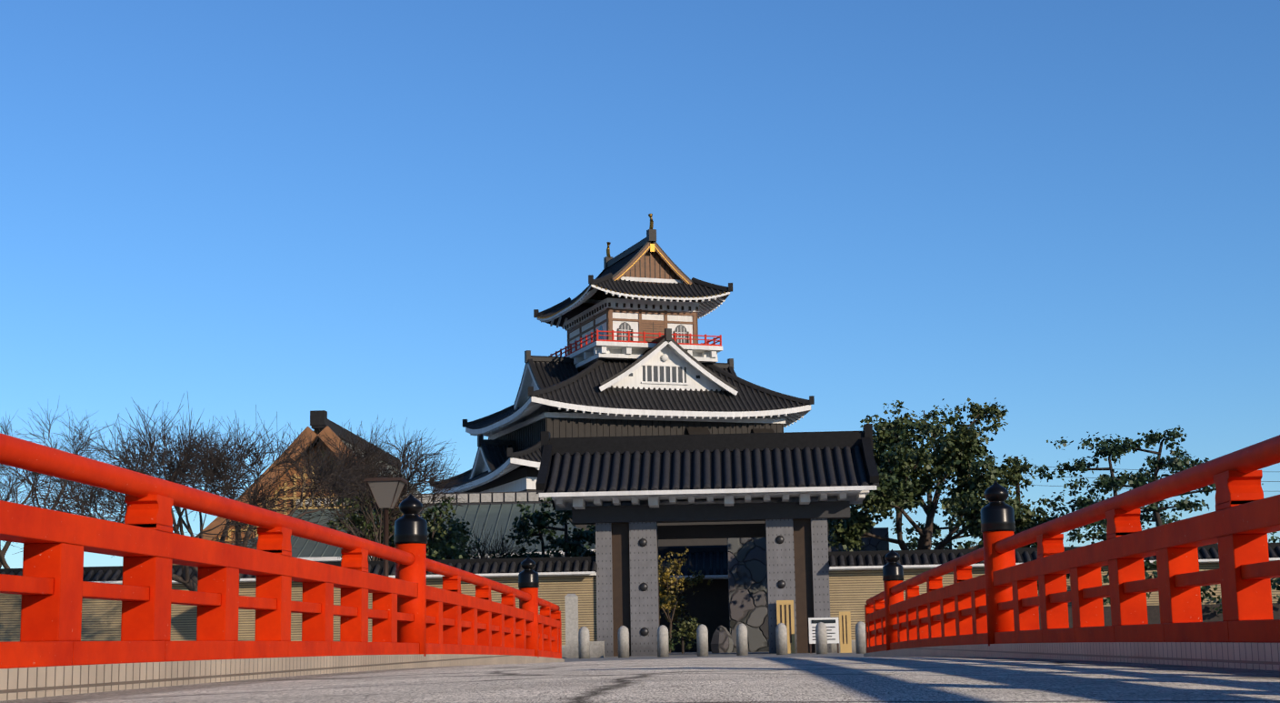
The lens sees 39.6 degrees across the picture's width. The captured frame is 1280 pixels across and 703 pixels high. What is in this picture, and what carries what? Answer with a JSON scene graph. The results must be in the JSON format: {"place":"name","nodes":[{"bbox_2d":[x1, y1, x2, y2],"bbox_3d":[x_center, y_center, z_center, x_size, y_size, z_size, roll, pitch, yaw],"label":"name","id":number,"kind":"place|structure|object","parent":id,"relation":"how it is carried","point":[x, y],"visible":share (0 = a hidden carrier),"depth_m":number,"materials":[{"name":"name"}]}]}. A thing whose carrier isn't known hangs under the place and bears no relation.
{"place":"outdoors","nodes":[
{"label":"outdoors","id":0,"kind":"place"},
{"bbox_2d":[0,0,1279,568],"label":"sky","id":1,"kind":"structure","parent":0,"point":[1065,214],"materials":[{"name":"blue"}]},
{"bbox_2d":[563,650,863,661],"bbox_3d":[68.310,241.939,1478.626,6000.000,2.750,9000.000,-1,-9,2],"label":"ground","id":2,"kind":"structure","parent":0,"point":[680,655],"depth_m":46.12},
{"bbox_2d":[0,395,123,568],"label":"bare cherry","id":3,"kind":"object","parent":2,"relation":"on","point":[7,544],"visible":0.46,"depth_m":61.41,"materials":[{"name":"brown plant"}]},
{"bbox_2d":[12,393,389,590],"bbox_3d":[-11.029,4.464,44.045,7.671,6.679,8.051,-7,-11,31],"label":"bare cherry","id":4,"kind":"object","parent":2,"relation":"on","point":[208,472],"visible":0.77,"depth_m":43.56,"materials":[{"name":"brown plant"}]},
{"bbox_2d":[172,410,419,564],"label":"house","id":5,"kind":"structure","parent":2,"relation":"on","point":[328,426],"depth_m":72.11,"materials":[{"name":"brown wood"}]},
{"bbox_2d":[266,415,472,560],"bbox_3d":[-8.467,5.818,56.507,6.854,7.901,9.172,2,-10,-17],"label":"bare cherry","id":6,"kind":"object","parent":2,"relation":"on","point":[374,459],"visible":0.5,"depth_m":54.99,"materials":[{"name":"brown plant"}]},
{"bbox_2d":[364,477,408,576],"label":"street lamps","id":7,"kind":"object","parent":2,"relation":"on","point":[386,492],"visible":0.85,"depth_m":45.91,"materials":[{"name":"grey metal"}]},
{"bbox_2d":[326,491,489,560],"bbox_3d":[-7.355,6.960,56.686,5.004,5.657,6.378,-1,-9,2],"label":"evergreen","id":8,"kind":"object","parent":2,"relation":"on","point":[441,545],"visible":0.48,"depth_m":55.68,"materials":[{"name":"green plant"}]},
{"bbox_2d":[231,490,595,561],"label":"annex copper roof","id":9,"kind":"object","parent":2,"relation":"on","point":[496,510],"visible":0.21,"depth_m":70.65,"materials":[{"name":"green metal"}]},
{"bbox_2d":[426,523,537,559],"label":"tree","id":10,"kind":"object","parent":2,"relation":"on","point":[492,548],"visible":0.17,"depth_m":58.11,"materials":[{"name":"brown plant"}]},
{"bbox_2d":[490,500,586,558],"bbox_3d":[-3.310,7.504,58.581,4.382,5.129,3.879,2,-10,-19],"label":"tree","id":11,"kind":"object","parent":2,"relation":"on","point":[526,516],"visible":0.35,"depth_m":58.90,"materials":[{"name":"green plant"}]},
{"bbox_2d":[510,496,595,557],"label":"tree","id":12,"kind":"object","parent":2,"relation":"on","point":[574,546],"visible":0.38,"depth_m":57.36,"materials":[{"name":"green plant"}]},
{"bbox_2d":[561,593,604,658],"bbox_3d":[-1.653,7.629,49.489,1.300,1.770,0.800,-1,-9,2],"label":"stone monument","id":13,"kind":"object","parent":2,"relation":"on","point":[570,650],"visible":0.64,"depth_m":49.35,"materials":[{"name":"stone"}]},
{"bbox_2d":[581,524,595,556],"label":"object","id":14,"kind":"object","parent":2,"relation":"on","point":[592,527],"visible":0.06,"depth_m":59.17,"materials":[{"name":"green plant"}]},
{"bbox_2d":[461,297,785,546],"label":"castle walls","id":15,"kind":"structure","parent":2,"relation":"on","point":[619,328],"depth_m":109.02,"materials":[{"name":"paint"}]},
{"bbox_2d":[429,213,814,492],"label":"tower roofs","id":16,"kind":"structure","parent":15,"relation":"on","point":[667,375],"depth_m":108.90,"materials":[{"name":"tile"}]},
{"bbox_2d":[0,652,1279,702],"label":"bridge deck","id":17,"kind":"structure","parent":2,"relation":"on","point":[877,679],"depth_m":7.07,"materials":[{"name":"grey stone"}]},
{"bbox_2d":[0,641,1279,700],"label":"bridge kerbs","id":18,"kind":"structure","parent":17,"relation":"on","point":[45,681],"depth_m":11.00,"materials":[{"name":"stone"}]},
{"bbox_2d":[0,432,1279,668],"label":"bridge railings","id":19,"kind":"object","parent":18,"relation":"on","point":[1000,600],"visible":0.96,"depth_m":11.93,"materials":[{"name":"red wood"}]},
{"bbox_2d":[393,480,1015,588],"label":"post caps","id":20,"kind":"object","parent":19,"relation":"on","point":[997,513],"visible":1,"depth_m":18.48,"materials":[{"name":"black metal"}]},
{"bbox_2d":[0,542,1279,652],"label":"gate side walls","id":21,"kind":"structure","parent":2,"relation":"on","point":[855,581],"depth_m":52.50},
{"bbox_2d":[668,616,700,653],"bbox_3d":[1.399,9.529,59.603,1.308,1.249,1.481,-1,-9,2],"label":"bush","id":22,"kind":"object","parent":2,"relation":"on","point":[690,625],"visible":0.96,"depth_m":59.48,"materials":[{"name":"green plant"}]},
{"bbox_2d":[658,546,712,652],"bbox_3d":[0.767,8.746,62.595,2.931,3.724,4.258,-6,-10,28],"label":"autumn tree","id":23,"kind":"object","parent":2,"relation":"on","point":[666,600],"visible":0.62,"depth_m":62.75,"materials":[{"name":"green plant"}]},
{"bbox_2d":[535,423,879,656],"bbox_3d":[2.056,5.649,53.137,9.960,6.720,5.578,-1,-9,2],"label":"gate","id":24,"kind":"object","parent":2,"relation":"on","point":[795,491],"visible":0.98,"depth_m":52.37,"materials":[{"name":"grey wood"}]},
{"bbox_2d":[578,620,866,658],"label":"stone bollards","id":25,"kind":"object","parent":2,"relation":"on","point":[702,640],"visible":0.96,"depth_m":47.07,"materials":[{"name":"stone"}]},
{"bbox_2d":[658,527,889,652],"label":"stone wall","id":26,"kind":"structure","parent":2,"relation":"on","point":[726,601],"depth_m":61.45,"materials":[{"name":"stone"}]},
{"bbox_2d":[776,600,851,653],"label":"signboards","id":27,"kind":"object","parent":2,"relation":"on","point":[785,612],"visible":0.83,"depth_m":50.22,"materials":[{"name":"brown wood"}]},
{"bbox_2d":[890,496,982,549],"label":"tree","id":28,"kind":"object","parent":2,"relation":"on","point":[913,544],"visible":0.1,"depth_m":65.35,"materials":[{"name":"green plant"}]},
{"bbox_2d":[827,397,1061,550],"bbox_3d":[9.688,5.698,59.952,10.098,8.605,9.449,-1,-9,2],"label":"tree","id":29,"kind":"object","parent":2,"relation":"on","point":[901,462],"visible":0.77,"depth_m":58.58,"materials":[{"name":"green plant"}]},
{"bbox_2d":[953,540,982,549],"bbox_3d":[10.706,7.546,55.621,2.822,3.462,3.730,-8,-12,37],"label":"shrub","id":30,"kind":"object","parent":2,"relation":"on","point":[960,545],"visible":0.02,"depth_m":56.74,"materials":[{"name":"green plant"}]},
{"bbox_2d":[1033,436,1209,538],"bbox_3d":[15.638,6.071,57.315,5.396,6.881,6.256,-1,-9,2],"label":"pine","id":31,"kind":"object","parent":2,"relation":"on","point":[1138,478],"visible":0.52,"depth_m":57.84,"materials":[{"name":"green plant"}]},
{"bbox_2d":[1013,456,1279,504],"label":"utility wires","id":32,"kind":"object","parent":2,"relation":"on","point":[1018,490],"visible":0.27,"depth_m":93.86,"materials":[{"name":"brown metal"}]},
{"bbox_2d":[1037,556,1279,629],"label":"hedge","id":33,"kind":"object","parent":2,"relation":"on","point":[1212,612],"visible":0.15,"depth_m":49.33,"materials":[{"name":"green plant"}]},
{"bbox_2d":[1062,425,1263,546],"bbox_3d":[17.608,6.191,60.097,6.626,7.486,7.713,-1,-9,2],"label":"pine","id":34,"kind":"object","parent":2,"relation":"on","point":[1176,464],"visible":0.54,"depth_m":60.35,"materials":[{"name":"green plant"}]},
{"bbox_2d":[1267,531,1279,542],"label":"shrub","id":35,"kind":"object","parent":2,"relation":"on","point":[1273,539],"visible":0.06,"depth_m":57.40,"materials":[{"name":"green plant"}]}
]}

